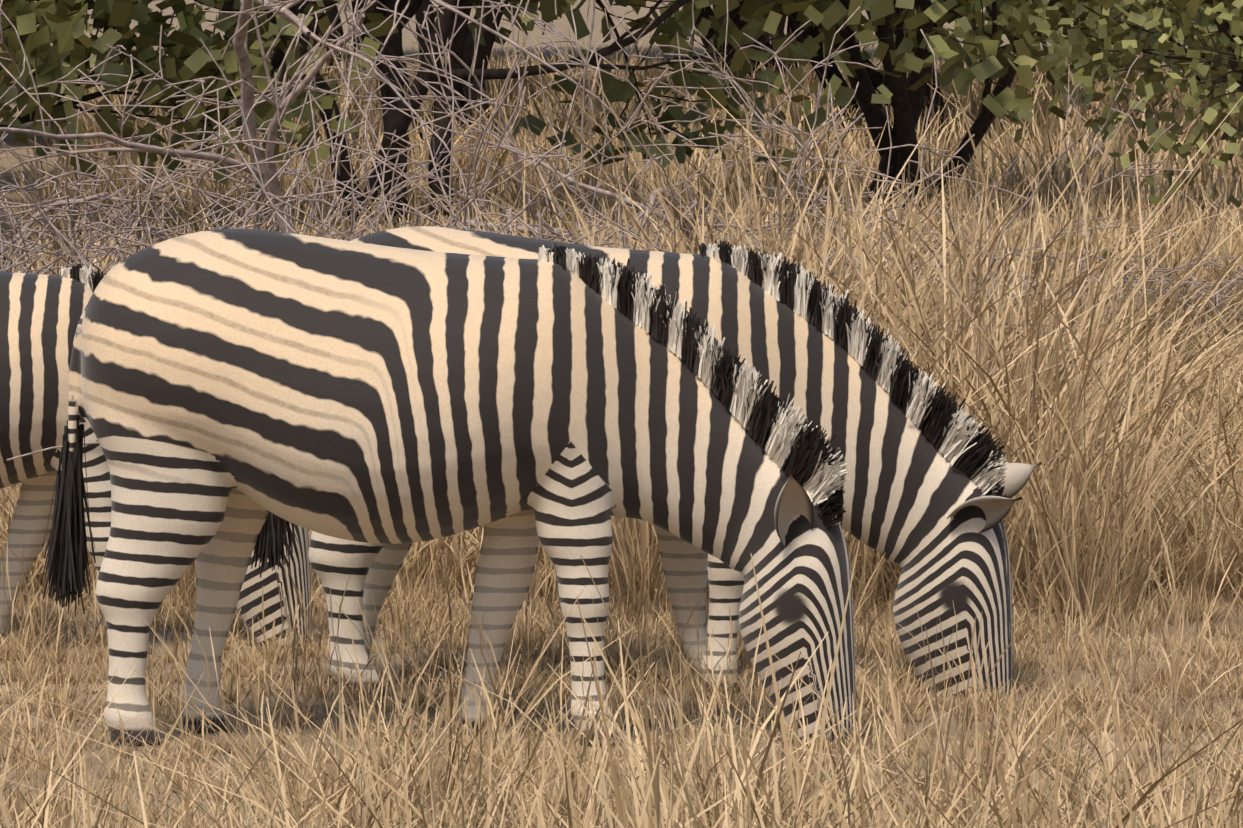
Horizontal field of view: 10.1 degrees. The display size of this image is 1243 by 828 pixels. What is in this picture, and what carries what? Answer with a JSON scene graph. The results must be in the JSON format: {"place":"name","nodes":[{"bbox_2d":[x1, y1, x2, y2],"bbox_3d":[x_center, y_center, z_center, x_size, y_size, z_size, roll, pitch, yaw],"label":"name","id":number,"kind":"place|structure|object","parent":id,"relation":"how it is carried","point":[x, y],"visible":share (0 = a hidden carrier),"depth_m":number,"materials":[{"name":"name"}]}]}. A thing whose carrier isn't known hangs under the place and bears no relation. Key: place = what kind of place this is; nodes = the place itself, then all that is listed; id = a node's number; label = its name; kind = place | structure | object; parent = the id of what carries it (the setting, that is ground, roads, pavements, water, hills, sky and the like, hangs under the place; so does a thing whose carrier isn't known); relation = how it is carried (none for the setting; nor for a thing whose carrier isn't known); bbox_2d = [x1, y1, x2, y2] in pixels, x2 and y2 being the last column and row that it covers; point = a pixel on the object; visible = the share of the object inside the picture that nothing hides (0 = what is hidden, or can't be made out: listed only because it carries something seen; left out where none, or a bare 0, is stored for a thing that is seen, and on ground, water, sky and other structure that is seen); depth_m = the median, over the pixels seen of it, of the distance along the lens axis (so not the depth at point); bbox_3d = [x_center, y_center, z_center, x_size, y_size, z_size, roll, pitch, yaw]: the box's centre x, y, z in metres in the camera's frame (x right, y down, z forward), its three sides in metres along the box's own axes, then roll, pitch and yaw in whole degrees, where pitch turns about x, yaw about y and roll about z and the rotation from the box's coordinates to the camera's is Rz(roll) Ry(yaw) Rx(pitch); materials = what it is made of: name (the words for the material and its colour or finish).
{"place":"outdoors","nodes":[
{"label":"outdoors","id":0,"kind":"place"},
{"bbox_2d":[0,0,1242,827],"bbox_3d":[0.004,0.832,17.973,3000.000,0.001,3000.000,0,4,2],"label":"ground","id":1,"kind":"structure","parent":0,"point":[564,27],"depth_m":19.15,"materials":[{"name":"beige plant"}]},
{"bbox_2d":[10,0,186,31],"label":"shrub","id":2,"kind":"object","parent":1,"relation":"on","point":[12,29],"depth_m":74.05,"materials":[{"name":"green plant"}]},
{"bbox_2d":[0,264,310,653],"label":"zebra","id":3,"kind":"object","parent":1,"relation":"on","point":[40,315],"visible":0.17,"depth_m":20.13,"materials":[{"name":"multicoloured"}]},
{"bbox_2d":[0,0,317,100],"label":"shrub","id":4,"kind":"object","parent":1,"relation":"on","point":[89,29],"depth_m":56.94,"materials":[{"name":"green plant"}]},
{"bbox_2d":[0,11,334,275],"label":"thorn bush","id":5,"kind":"object","parent":1,"relation":"on","point":[21,235],"visible":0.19,"depth_m":26.28,"materials":[{"name":"grey plant"}]},
{"bbox_2d":[0,0,398,191],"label":"shrub","id":6,"kind":"object","parent":1,"relation":"on","point":[56,24],"depth_m":41.61,"materials":[{"name":"green plant"}]},
{"bbox_2d":[266,5,344,77],"bbox_3d":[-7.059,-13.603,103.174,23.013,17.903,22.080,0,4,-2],"label":"shrub","id":7,"kind":"object","parent":1,"relation":"on","point":[292,9],"visible":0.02,"depth_m":103.95,"materials":[{"name":"green plant"}]},
{"bbox_2d":[318,0,369,60],"bbox_3d":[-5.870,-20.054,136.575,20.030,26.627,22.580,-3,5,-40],"label":"shrub","id":8,"kind":"object","parent":1,"relation":"on","point":[332,13],"visible":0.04,"depth_m":136.78,"materials":[{"name":"plant"}]},
{"bbox_2d":[164,0,696,158],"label":"tree","id":9,"kind":"object","parent":1,"relation":"on","point":[483,51],"depth_m":63.95,"materials":[{"name":"brown plant"}]},
{"bbox_2d":[40,229,854,746],"bbox_3d":[-0.444,0.213,17.948,2.085,1.370,0.744,0,4,2],"label":"zebra","id":10,"kind":"object","parent":1,"relation":"on","point":[230,389],"visible":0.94,"depth_m":17.74,"materials":[{"name":"multicoloured"}]},
{"bbox_2d":[221,0,749,99],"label":"shrub","id":11,"kind":"object","parent":1,"relation":"on","point":[529,25],"depth_m":79.79,"materials":[{"name":"green plant"}]},
{"bbox_2d":[81,0,911,234],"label":"tree","id":12,"kind":"object","parent":1,"relation":"on","point":[763,16],"depth_m":45.24,"materials":[{"name":"green plant"}]},
{"bbox_2d":[0,0,1181,460],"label":"thorn bush","id":13,"kind":"object","parent":1,"relation":"on","point":[268,174],"visible":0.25,"depth_m":24.23,"materials":[{"name":"grey plant"}]},
{"bbox_2d":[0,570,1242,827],"bbox_3d":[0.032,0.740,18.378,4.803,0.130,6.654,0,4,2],"label":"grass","id":14,"kind":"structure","parent":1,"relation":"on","point":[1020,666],"depth_m":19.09,"materials":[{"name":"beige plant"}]},
{"bbox_2d":[0,17,1242,244],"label":"grass","id":15,"kind":"structure","parent":1,"relation":"on","point":[1044,127],"depth_m":56.91,"materials":[{"name":"beige plant"}]},
{"bbox_2d":[0,505,1242,827],"bbox_3d":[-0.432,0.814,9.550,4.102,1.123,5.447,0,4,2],"label":"grass","id":16,"kind":"structure","parent":1,"relation":"on","point":[656,784],"depth_m":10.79,"materials":[{"name":"beige plant"}]},
{"bbox_2d":[0,314,1242,612],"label":"grass","id":17,"kind":"structure","parent":1,"relation":"on","point":[450,552],"depth_m":21.86,"materials":[{"name":"beige plant"}]},
{"bbox_2d":[0,0,1242,330],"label":"thorn bush","id":18,"kind":"object","parent":1,"relation":"on","point":[718,224],"visible":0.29,"depth_m":27.47,"materials":[{"name":"grey plant"}]},
{"bbox_2d":[0,39,1242,638],"bbox_3d":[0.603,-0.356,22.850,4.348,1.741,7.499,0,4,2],"label":"grass","id":19,"kind":"structure","parent":1,"relation":"on","point":[972,357],"depth_m":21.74,"materials":[{"name":"beige plant"}]},
{"bbox_2d":[251,226,1041,696],"bbox_3d":[0.063,0.219,19.135,2.165,1.459,0.722,0,4,2],"label":"zebra","id":20,"kind":"object","parent":1,"relation":"on","point":[933,484],"visible":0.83,"depth_m":19.00,"materials":[{"name":"multicoloured"}]},
{"bbox_2d":[694,4,800,96],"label":"shrub","id":21,"kind":"object","parent":1,"relation":"on","point":[738,22],"visible":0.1,"depth_m":83.40,"materials":[{"name":"green plant"}]},
{"bbox_2d":[713,5,786,69],"bbox_3d":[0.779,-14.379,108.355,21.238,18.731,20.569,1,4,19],"label":"shrub","id":22,"kind":"object","parent":1,"relation":"on","point":[780,29],"visible":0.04,"depth_m":108.68,"materials":[{"name":"green plant"}]},
{"bbox_2d":[783,10,894,35],"bbox_3d":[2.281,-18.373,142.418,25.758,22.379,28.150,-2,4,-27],"label":"shrub","id":23,"kind":"object","parent":1,"relation":"on","point":[868,14],"depth_m":142.55,"materials":[{"name":"green plant"}]},
{"bbox_2d":[510,0,1217,224],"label":"tree","id":24,"kind":"object","parent":1,"relation":"on","point":[996,64],"depth_m":46.87,"materials":[{"name":"green plant"}]},
{"bbox_2d":[595,0,1241,157],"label":"shrub","id":25,"kind":"object","parent":1,"relation":"on","point":[877,79],"depth_m":67.43,"materials":[{"name":"green plant"}]},
{"bbox_2d":[935,312,1242,598],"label":"grass","id":26,"kind":"structure","parent":1,"relation":"on","point":[1228,456],"depth_m":22.66,"materials":[{"name":"beige plant"}]},
{"bbox_2d":[958,0,1242,260],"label":"shrub","id":27,"kind":"object","parent":1,"relation":"on","point":[1147,87],"depth_m":31.33,"materials":[{"name":"green plant"}]},
{"bbox_2d":[988,0,1242,81],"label":"shrub","id":28,"kind":"object","parent":1,"relation":"on","point":[1189,40],"visible":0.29,"depth_m":63.86,"materials":[{"name":"green plant"}]},
{"bbox_2d":[1165,6,1242,106],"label":"shrub","id":29,"kind":"object","parent":1,"relation":"on","point":[1215,83],"depth_m":81.02,"materials":[{"name":"green plant"}]}
]}

